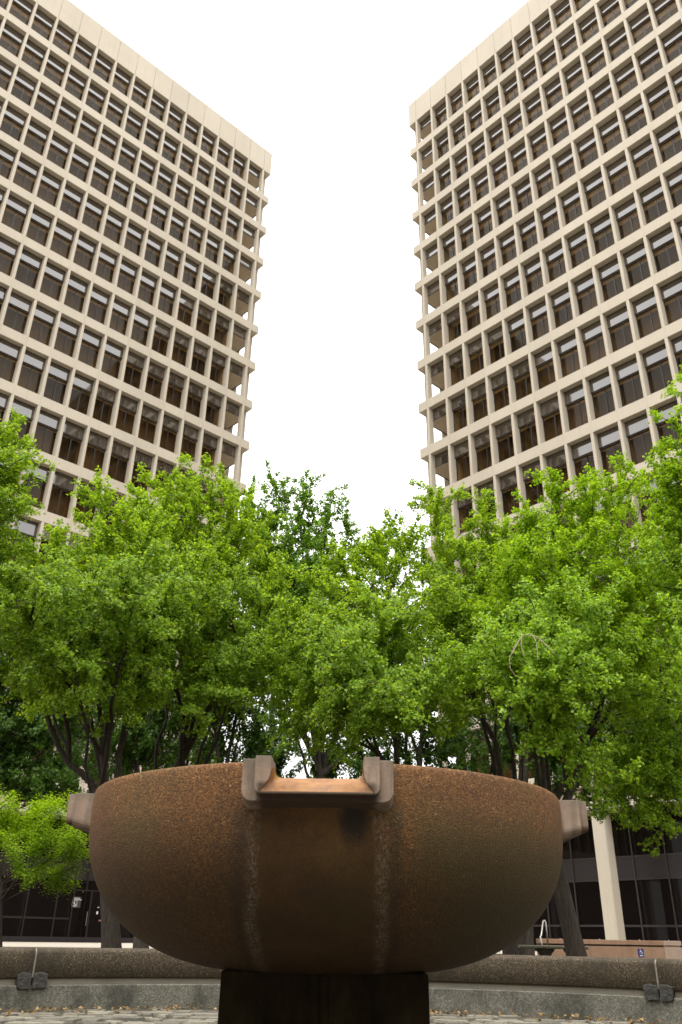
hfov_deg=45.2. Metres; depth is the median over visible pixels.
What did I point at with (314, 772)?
ginkgo tree
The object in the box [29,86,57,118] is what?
window
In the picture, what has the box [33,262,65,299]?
window
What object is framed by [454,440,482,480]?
window
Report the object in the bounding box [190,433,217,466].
window
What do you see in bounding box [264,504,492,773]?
ginkgo tree
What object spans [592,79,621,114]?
window
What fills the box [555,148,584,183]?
window
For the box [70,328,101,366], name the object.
window
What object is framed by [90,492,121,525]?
window
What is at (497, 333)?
window
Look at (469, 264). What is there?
window
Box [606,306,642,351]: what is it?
window
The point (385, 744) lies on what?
ginkgo tree
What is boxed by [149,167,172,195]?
window
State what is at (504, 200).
window
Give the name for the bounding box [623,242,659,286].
window
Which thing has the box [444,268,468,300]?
window
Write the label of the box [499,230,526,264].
window
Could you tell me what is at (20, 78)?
window
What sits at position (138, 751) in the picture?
ginkgo tree
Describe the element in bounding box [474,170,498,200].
window
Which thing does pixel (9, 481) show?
ginkgo tree
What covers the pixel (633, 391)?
window
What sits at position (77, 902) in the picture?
door sign
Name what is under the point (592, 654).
ginkgo tree
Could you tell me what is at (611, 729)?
ginkgo tree
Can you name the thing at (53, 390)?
window
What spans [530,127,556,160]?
window
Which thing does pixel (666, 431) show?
window
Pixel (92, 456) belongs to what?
window
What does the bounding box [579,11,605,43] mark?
window
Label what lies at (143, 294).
window
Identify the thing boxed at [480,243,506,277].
window
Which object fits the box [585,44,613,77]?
window
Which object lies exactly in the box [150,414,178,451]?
window
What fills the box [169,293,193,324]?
window
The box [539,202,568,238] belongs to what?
window
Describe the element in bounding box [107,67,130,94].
window
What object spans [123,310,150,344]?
window
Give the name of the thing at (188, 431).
window
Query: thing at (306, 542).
ginkgo tree
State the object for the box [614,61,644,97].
window
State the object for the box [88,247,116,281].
window
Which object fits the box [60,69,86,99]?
window
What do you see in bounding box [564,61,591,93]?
window
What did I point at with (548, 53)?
window
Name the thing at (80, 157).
window
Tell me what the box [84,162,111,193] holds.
window
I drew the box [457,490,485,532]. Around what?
window
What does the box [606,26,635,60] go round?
window
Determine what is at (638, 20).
window
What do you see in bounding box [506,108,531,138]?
window
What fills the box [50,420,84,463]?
window
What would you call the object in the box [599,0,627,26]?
window
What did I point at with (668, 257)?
window
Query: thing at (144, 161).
window
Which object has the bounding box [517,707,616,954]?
ginkgo tree
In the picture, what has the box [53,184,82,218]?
window
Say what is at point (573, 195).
window
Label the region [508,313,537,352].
window
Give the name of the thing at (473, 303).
window
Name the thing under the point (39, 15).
window
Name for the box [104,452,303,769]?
ginkgo tree
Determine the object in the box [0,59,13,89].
window
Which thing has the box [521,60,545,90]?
window
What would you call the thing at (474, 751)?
ginkgo tree
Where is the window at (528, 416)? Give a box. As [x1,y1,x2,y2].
[517,408,549,451]
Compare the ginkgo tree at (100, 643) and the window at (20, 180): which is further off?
the window at (20, 180)
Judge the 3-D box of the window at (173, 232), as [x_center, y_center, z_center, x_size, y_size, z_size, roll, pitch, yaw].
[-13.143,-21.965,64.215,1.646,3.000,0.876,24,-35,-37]
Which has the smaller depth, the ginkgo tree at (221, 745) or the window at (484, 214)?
the ginkgo tree at (221, 745)
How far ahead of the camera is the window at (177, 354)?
60.48 m
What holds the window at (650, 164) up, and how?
in the office tower at (546, 156)
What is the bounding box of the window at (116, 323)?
[101,298,130,333]
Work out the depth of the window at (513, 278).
54.44 m
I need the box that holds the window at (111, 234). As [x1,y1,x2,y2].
[96,210,123,242]
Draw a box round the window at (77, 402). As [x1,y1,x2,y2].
[60,373,93,413]
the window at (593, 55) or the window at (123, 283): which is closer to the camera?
the window at (593, 55)
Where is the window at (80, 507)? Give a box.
[64,481,96,523]
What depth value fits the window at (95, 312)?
56.49 m
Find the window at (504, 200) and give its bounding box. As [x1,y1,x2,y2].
[495,192,521,225]
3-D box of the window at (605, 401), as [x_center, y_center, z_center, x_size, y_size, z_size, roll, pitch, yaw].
[14.906,-6.286,45.818,0.875,3.000,1.646,24,-35,-37]
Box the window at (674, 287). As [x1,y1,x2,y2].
[660,276,681,324]
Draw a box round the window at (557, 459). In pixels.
[546,449,579,493]
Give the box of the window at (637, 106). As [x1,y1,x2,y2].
[622,99,654,137]
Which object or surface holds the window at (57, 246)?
in the office tower at (134, 200)
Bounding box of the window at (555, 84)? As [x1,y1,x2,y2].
[544,77,570,109]
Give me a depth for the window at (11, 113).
56.58 m
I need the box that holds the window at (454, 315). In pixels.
[447,307,472,341]
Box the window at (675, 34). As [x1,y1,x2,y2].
[661,24,681,62]
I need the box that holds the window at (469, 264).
[462,256,487,289]
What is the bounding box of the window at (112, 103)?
[99,97,124,125]
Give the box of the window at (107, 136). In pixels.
[92,129,117,158]
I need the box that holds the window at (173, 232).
[161,211,185,240]
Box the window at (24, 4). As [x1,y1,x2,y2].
[9,0,33,24]
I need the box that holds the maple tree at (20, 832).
[0,784,90,946]
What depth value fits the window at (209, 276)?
64.85 m
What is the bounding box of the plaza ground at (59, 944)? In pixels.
[2,942,536,954]
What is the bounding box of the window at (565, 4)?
[553,0,578,27]
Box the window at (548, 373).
[534,347,566,389]
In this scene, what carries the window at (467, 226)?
in the office tower at (546, 156)
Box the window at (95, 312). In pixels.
[79,287,109,322]
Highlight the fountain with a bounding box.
[66,755,587,1023]
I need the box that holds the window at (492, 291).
[484,283,510,319]
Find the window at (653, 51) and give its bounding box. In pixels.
[637,43,669,80]
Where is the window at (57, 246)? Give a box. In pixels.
[44,222,74,257]
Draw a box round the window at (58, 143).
[41,135,69,168]
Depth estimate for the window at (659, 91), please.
50.31 m
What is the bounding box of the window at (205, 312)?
[187,304,211,334]
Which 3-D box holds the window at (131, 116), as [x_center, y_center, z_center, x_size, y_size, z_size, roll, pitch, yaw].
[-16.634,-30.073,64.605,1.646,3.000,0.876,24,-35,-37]
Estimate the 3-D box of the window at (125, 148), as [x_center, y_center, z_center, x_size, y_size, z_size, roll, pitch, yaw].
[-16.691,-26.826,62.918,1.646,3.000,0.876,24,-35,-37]
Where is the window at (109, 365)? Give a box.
[93,340,123,377]
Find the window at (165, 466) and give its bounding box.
[143,460,172,493]
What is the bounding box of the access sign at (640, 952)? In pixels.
[638,949,643,956]
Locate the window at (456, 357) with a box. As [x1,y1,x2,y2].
[449,349,475,385]
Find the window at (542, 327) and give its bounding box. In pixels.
[529,300,559,340]
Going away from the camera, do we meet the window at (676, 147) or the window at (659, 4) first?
the window at (676, 147)
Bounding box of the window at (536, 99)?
[525,92,550,123]
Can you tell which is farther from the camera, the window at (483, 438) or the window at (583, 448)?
the window at (483, 438)
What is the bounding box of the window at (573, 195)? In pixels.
[561,187,591,224]
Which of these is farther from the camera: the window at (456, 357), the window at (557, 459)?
the window at (456, 357)
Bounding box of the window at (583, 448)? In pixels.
[571,438,607,484]
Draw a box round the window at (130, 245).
[117,223,143,253]
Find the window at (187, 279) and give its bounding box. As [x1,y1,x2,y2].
[174,257,198,286]
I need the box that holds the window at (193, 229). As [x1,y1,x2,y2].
[179,223,202,251]
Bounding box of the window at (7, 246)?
[0,237,17,275]
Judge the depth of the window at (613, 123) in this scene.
52.45 m
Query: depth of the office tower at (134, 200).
58.59 m
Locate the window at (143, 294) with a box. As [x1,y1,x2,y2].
[130,271,156,303]
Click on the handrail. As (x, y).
(543, 921)
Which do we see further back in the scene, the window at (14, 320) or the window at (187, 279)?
the window at (187, 279)
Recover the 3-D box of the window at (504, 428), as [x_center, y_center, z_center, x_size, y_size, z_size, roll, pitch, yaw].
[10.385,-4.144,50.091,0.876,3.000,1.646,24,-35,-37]
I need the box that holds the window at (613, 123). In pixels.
[599,116,629,153]
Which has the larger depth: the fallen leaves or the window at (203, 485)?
the window at (203, 485)
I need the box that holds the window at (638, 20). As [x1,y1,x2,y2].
[629,8,659,43]
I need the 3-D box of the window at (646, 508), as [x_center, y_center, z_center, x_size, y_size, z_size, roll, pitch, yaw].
[15.916,-0.319,41.390,0.876,3.000,1.646,24,-35,-37]
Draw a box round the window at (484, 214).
[477,205,502,238]
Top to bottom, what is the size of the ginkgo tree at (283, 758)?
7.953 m
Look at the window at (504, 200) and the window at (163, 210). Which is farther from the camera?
the window at (163, 210)
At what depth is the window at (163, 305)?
61.18 m
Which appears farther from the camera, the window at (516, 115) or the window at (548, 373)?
the window at (516, 115)
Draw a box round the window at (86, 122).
[72,115,98,146]
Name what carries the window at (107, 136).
in the office tower at (134, 200)
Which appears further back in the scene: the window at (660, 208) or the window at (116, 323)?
the window at (116, 323)
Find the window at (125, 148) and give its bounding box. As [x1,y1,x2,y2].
[111,142,136,170]
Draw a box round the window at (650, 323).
[632,291,670,338]
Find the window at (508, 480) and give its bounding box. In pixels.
[499,470,531,515]
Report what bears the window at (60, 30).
in the office tower at (134, 200)
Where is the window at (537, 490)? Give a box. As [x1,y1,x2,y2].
[522,460,554,504]
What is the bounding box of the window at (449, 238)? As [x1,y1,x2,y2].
[442,231,465,260]
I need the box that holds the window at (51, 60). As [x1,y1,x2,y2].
[39,54,65,85]
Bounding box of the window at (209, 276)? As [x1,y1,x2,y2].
[192,268,215,296]
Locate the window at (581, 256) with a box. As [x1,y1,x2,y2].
[567,228,599,268]
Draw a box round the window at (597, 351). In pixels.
[581,320,616,364]
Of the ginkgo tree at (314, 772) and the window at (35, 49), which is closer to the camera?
the ginkgo tree at (314, 772)
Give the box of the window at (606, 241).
[590,213,623,254]
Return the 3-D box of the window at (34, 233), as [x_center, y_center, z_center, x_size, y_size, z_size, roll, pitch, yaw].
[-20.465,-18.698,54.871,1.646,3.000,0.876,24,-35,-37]
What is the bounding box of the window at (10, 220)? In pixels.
[1,194,28,232]
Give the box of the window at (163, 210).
[143,200,167,228]
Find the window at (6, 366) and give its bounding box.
[0,338,20,381]
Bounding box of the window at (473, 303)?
[465,295,491,330]
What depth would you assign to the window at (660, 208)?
48.00 m
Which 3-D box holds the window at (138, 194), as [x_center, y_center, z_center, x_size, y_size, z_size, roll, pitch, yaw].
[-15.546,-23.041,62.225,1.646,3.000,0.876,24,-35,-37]
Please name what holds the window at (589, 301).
in the office tower at (546, 156)
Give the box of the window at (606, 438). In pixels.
[597,426,636,475]
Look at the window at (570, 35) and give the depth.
58.57 m
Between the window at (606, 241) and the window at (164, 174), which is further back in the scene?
the window at (164, 174)
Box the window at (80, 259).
[66,235,95,269]
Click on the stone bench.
(544, 950)
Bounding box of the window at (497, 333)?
[487,325,515,363]
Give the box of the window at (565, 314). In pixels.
[551,287,582,327]
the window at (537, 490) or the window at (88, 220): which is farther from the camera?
the window at (88, 220)
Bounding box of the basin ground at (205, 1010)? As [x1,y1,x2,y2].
[24,1009,589,1023]
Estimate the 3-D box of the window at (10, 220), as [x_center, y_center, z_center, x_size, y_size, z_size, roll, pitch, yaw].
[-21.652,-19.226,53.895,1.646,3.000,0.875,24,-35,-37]
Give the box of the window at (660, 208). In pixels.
[640,181,675,223]
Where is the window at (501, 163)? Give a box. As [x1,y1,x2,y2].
[492,156,517,187]
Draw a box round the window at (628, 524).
[606,487,645,537]
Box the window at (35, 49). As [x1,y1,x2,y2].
[17,39,45,71]
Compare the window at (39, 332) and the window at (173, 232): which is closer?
the window at (39, 332)
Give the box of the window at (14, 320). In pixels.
[0,292,31,332]
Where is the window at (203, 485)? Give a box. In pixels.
[199,479,212,502]
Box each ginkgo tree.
[0,407,58,686]
[0,452,226,947]
[0,561,96,820]
[1,680,122,822]
[74,605,210,947]
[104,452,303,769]
[132,656,215,770]
[174,627,279,764]
[223,695,306,777]
[231,459,408,778]
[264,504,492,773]
[291,717,368,778]
[345,730,417,778]
[382,591,476,770]
[386,477,567,954]
[435,450,677,956]
[438,686,521,774]
[469,569,604,954]
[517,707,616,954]
[574,481,681,857]
[580,606,681,803]
[633,364,681,720]
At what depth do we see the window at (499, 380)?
52.11 m
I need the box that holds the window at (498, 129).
[489,122,512,152]
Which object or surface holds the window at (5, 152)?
in the office tower at (134, 200)
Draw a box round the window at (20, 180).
[7,156,38,192]
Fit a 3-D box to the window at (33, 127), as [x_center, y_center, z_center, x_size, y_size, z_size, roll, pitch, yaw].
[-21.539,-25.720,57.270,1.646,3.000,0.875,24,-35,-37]
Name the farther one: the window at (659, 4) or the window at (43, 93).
the window at (43, 93)
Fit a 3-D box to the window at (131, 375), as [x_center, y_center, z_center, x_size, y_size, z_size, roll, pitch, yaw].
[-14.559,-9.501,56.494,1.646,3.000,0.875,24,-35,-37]
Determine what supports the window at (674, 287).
in the office tower at (546, 156)
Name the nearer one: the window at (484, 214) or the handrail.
the handrail
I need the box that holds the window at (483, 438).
[474,429,503,471]
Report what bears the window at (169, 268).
in the office tower at (134, 200)
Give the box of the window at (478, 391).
[471,382,499,421]
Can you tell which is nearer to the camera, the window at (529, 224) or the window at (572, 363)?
the window at (572, 363)
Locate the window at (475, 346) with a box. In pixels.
[468,337,495,374]
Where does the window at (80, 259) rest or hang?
in the office tower at (134, 200)
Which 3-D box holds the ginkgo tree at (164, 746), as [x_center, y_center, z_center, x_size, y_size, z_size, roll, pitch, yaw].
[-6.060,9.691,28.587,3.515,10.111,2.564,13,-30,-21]
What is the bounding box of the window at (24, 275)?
[9,249,42,287]
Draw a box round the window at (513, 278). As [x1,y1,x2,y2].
[503,270,531,307]
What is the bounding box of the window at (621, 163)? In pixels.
[606,155,639,194]
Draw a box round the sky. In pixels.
[69,0,527,778]
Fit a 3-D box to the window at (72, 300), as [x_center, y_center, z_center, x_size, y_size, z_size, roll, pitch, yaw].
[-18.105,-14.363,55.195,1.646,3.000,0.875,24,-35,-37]
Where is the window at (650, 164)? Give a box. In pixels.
[630,138,664,178]
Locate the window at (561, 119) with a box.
[549,112,577,145]
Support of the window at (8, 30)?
in the office tower at (134, 200)
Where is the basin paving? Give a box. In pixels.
[0,1008,638,1023]
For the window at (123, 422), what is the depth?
55.09 m
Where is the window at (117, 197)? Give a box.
[104,175,130,205]
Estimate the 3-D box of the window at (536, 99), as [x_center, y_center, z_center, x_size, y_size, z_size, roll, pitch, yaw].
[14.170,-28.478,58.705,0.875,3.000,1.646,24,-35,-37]
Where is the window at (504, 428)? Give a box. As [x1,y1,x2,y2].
[495,419,526,461]
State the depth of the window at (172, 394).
58.77 m
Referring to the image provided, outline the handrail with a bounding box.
[540,920,548,944]
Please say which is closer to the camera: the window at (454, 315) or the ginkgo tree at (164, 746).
the ginkgo tree at (164, 746)
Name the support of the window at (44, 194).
in the office tower at (134, 200)
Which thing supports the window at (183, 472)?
in the office tower at (134, 200)
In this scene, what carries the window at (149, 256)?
in the office tower at (134, 200)
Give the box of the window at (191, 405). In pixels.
[176,381,203,415]
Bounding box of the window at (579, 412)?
[564,384,599,429]
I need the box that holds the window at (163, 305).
[150,283,175,314]
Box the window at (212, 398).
[196,391,221,423]
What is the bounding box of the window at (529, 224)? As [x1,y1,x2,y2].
[519,216,547,251]
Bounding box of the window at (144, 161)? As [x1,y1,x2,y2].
[130,154,155,183]
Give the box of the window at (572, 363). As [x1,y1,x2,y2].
[557,334,590,376]
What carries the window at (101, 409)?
in the office tower at (134, 200)
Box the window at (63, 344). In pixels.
[47,317,79,355]
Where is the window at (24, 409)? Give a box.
[0,399,34,441]
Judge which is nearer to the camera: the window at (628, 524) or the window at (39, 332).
the window at (628, 524)
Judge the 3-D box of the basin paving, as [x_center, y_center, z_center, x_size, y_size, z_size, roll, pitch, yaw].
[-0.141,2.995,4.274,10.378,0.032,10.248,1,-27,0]
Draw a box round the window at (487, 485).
[478,480,508,523]
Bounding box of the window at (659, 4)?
[652,0,677,25]
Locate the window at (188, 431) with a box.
[171,424,198,458]
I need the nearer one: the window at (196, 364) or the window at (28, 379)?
the window at (28, 379)
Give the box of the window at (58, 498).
[38,471,74,516]
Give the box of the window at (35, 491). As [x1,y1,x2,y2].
[13,463,49,507]
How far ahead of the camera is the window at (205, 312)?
63.16 m
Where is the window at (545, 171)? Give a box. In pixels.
[534,163,562,197]
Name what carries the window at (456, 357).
in the office tower at (546, 156)
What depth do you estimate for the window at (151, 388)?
57.78 m
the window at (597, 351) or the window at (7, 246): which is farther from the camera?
the window at (7, 246)
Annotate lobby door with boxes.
[67,889,92,936]
[85,890,100,936]
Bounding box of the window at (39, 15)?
[27,9,53,39]
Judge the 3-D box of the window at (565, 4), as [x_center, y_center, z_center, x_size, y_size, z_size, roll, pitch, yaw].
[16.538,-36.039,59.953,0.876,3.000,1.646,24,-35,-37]
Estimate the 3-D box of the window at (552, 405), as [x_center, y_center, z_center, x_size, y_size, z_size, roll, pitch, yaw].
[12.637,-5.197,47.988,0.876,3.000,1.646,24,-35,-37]
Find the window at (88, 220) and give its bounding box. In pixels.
[75,197,103,230]
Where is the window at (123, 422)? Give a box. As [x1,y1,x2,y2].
[107,394,137,432]
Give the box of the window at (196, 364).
[182,341,207,373]
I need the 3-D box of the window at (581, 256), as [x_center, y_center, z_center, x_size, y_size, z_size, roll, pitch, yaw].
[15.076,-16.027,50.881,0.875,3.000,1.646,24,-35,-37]
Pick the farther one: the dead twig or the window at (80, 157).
the window at (80, 157)
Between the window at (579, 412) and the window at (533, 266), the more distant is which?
the window at (533, 266)
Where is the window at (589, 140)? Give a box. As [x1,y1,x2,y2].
[576,132,606,168]
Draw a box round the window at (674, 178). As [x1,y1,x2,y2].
[666,167,681,207]
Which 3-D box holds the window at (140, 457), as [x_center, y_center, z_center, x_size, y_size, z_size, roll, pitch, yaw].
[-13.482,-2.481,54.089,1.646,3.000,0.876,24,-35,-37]
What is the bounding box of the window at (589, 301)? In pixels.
[574,273,607,314]
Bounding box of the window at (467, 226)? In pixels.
[459,218,483,250]
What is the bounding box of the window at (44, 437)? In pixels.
[26,410,60,453]
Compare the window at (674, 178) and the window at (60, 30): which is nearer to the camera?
the window at (674, 178)
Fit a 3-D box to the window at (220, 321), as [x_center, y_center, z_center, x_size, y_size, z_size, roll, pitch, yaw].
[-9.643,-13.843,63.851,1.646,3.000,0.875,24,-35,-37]
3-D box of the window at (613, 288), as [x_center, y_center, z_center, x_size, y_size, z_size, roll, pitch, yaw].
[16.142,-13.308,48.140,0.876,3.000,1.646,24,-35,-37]
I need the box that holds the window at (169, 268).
[156,246,180,276]
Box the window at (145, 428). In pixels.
[129,404,158,442]
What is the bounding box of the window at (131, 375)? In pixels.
[115,351,144,387]
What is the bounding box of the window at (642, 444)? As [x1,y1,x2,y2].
[624,413,664,465]
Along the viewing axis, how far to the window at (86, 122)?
61.26 m
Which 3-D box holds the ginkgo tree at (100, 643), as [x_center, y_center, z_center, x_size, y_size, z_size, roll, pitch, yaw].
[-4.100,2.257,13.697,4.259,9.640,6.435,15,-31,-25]
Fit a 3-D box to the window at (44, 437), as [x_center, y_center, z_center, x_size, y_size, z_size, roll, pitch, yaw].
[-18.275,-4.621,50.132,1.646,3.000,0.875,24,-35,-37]
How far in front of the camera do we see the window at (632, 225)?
49.08 m
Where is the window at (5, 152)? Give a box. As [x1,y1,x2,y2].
[0,144,15,178]
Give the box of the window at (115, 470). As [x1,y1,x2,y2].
[98,441,130,481]
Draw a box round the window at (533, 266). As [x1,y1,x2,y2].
[524,257,553,294]
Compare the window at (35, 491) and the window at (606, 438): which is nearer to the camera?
the window at (606, 438)
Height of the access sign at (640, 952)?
0.200 m
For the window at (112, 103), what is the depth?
63.95 m
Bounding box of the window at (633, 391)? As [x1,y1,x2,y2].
[615,358,653,406]
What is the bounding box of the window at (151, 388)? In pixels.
[136,361,164,397]
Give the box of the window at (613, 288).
[598,258,632,301]
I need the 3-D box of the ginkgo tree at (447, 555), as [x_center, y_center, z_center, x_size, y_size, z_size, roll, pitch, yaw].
[2.909,3.570,16.588,5.280,10.150,3.427,25,-36,-38]
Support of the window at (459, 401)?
in the office tower at (546, 156)
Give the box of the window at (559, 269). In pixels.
[545,243,575,281]
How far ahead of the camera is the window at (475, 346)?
54.88 m
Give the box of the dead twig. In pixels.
[509,634,581,694]
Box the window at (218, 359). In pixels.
[201,352,225,382]
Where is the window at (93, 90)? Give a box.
[80,83,105,112]
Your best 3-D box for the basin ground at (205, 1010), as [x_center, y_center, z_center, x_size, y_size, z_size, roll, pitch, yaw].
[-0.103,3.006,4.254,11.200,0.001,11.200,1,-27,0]
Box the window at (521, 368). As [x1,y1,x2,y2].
[512,359,543,400]
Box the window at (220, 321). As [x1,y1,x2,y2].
[205,314,229,343]
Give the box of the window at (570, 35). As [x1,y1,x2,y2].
[559,28,584,58]
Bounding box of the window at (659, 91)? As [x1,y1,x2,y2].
[646,80,679,119]
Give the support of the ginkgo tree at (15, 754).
on the soil ground
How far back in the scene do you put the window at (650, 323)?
45.69 m
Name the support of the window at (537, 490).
in the office tower at (546, 156)
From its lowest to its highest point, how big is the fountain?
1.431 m
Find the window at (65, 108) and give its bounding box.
[50,101,78,132]
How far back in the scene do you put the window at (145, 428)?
56.08 m
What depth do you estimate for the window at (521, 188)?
56.74 m
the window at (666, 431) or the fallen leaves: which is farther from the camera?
the window at (666, 431)
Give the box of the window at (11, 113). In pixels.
[0,105,26,140]
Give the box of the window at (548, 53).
[539,45,564,75]
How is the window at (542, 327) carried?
in the office tower at (546, 156)
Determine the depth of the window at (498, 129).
61.16 m
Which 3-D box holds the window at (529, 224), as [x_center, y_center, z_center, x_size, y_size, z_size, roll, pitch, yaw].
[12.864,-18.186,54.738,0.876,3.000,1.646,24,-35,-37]
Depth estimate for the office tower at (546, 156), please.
51.55 m
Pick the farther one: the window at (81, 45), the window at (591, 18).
the window at (81, 45)
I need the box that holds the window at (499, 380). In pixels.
[491,371,520,411]
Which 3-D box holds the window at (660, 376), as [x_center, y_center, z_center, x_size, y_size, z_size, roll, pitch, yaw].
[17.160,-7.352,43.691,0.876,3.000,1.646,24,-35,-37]
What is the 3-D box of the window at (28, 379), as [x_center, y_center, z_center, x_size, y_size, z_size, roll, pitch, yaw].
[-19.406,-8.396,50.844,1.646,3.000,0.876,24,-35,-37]
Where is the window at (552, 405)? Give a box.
[540,396,573,441]
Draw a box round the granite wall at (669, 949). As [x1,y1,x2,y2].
[536,938,681,958]
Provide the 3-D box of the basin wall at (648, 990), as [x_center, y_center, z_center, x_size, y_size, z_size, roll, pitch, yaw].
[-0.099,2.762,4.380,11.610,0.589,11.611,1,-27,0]
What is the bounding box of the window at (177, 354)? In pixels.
[163,331,189,364]
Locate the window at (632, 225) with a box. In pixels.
[614,198,648,239]
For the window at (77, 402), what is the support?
in the office tower at (134, 200)
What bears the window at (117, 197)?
in the office tower at (134, 200)
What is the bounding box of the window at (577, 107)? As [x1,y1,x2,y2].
[570,95,598,130]
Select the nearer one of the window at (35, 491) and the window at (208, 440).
the window at (35, 491)
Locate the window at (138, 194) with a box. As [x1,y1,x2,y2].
[124,188,149,217]
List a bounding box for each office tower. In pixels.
[0,0,271,942]
[408,0,681,950]
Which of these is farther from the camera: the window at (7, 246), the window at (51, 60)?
the window at (51, 60)
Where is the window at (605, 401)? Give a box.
[589,371,625,418]
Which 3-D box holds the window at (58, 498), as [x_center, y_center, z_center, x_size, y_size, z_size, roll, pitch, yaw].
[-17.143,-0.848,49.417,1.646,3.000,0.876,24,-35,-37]
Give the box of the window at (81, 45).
[68,39,93,67]
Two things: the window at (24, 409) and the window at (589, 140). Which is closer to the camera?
the window at (24, 409)
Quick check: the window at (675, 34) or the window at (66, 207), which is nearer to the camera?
the window at (675, 34)
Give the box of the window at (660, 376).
[642,344,681,393]
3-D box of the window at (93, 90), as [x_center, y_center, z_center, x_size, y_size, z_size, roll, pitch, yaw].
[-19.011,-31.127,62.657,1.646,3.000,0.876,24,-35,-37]
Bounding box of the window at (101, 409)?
[84,384,115,423]
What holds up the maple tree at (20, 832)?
on the soil ground
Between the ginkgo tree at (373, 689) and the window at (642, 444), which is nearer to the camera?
the ginkgo tree at (373, 689)
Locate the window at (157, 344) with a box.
[143,321,170,354]
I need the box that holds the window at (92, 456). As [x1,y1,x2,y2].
[74,431,107,472]
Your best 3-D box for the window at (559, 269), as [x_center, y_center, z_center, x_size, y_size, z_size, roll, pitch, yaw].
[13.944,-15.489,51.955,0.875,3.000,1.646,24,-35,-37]
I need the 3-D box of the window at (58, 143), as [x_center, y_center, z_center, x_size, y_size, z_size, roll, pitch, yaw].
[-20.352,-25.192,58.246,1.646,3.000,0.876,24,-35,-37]
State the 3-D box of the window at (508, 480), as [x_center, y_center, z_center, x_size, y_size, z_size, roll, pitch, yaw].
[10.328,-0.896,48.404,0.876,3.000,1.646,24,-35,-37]
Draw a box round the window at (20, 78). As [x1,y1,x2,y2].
[6,71,35,104]
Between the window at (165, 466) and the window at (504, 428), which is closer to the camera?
the window at (504, 428)
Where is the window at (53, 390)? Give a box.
[36,362,69,402]
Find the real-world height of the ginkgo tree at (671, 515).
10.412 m
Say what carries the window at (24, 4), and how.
in the office tower at (134, 200)
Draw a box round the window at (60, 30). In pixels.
[48,24,73,53]
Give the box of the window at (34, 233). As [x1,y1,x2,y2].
[20,208,51,245]
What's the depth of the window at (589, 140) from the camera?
53.53 m
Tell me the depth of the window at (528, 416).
49.36 m
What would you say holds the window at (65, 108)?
in the office tower at (134, 200)
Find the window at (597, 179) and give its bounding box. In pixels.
[583,171,614,209]
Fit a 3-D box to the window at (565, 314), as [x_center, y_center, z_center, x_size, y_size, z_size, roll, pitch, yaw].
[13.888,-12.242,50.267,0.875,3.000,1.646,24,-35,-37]
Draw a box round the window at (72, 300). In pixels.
[57,274,87,311]
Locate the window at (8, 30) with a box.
[0,23,23,56]
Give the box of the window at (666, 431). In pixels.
[654,400,681,451]
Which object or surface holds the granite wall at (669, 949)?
on the soil ground
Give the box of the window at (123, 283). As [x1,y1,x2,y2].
[109,260,137,292]
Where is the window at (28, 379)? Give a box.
[10,350,45,392]
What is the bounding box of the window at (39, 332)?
[22,305,55,344]
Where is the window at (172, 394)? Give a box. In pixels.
[157,372,183,406]
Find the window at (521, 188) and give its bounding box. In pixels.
[515,178,541,212]
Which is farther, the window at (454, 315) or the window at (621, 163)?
the window at (454, 315)
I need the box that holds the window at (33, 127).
[19,120,48,154]
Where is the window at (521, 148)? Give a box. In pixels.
[510,142,536,174]
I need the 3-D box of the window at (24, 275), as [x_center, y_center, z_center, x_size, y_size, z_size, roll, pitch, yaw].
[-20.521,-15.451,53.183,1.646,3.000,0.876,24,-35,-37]
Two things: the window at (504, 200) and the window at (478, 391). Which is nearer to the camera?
the window at (478, 391)
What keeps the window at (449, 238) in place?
in the office tower at (546, 156)
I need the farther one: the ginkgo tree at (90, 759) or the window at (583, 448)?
the window at (583, 448)
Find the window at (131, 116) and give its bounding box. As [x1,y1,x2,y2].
[118,110,142,138]
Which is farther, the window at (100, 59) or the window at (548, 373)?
the window at (100, 59)
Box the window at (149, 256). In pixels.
[136,234,162,265]
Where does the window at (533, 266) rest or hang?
in the office tower at (546, 156)
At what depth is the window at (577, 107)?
55.23 m
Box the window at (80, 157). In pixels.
[63,148,90,181]
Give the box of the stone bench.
[518,945,588,955]
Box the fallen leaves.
[0,1003,677,1023]
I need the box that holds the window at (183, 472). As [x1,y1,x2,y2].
[175,469,193,505]
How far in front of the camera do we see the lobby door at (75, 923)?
44.49 m
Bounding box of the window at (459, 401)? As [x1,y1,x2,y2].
[451,393,478,431]
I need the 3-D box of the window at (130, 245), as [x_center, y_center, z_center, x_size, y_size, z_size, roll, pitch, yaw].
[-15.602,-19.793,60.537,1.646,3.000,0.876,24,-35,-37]
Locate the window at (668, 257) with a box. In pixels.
[649,227,678,272]
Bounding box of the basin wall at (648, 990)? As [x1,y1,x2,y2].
[0,947,681,1023]
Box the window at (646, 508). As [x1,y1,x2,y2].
[637,476,673,522]
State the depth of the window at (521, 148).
58.43 m
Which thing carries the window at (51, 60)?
in the office tower at (134, 200)
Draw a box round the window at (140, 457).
[121,450,152,489]
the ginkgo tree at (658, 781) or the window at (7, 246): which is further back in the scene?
the window at (7, 246)
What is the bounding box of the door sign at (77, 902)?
[71,897,81,907]
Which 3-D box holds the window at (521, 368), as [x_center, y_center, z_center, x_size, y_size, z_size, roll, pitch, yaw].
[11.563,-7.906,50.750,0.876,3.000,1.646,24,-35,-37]
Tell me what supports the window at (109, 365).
in the office tower at (134, 200)
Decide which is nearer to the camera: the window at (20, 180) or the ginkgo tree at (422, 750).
the ginkgo tree at (422, 750)
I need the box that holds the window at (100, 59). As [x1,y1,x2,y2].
[87,53,112,81]
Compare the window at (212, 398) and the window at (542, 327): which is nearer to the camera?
the window at (542, 327)
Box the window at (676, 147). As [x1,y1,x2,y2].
[656,121,681,162]
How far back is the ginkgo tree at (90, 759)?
27.02 m
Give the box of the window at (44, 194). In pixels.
[31,170,61,205]
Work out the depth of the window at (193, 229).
65.53 m

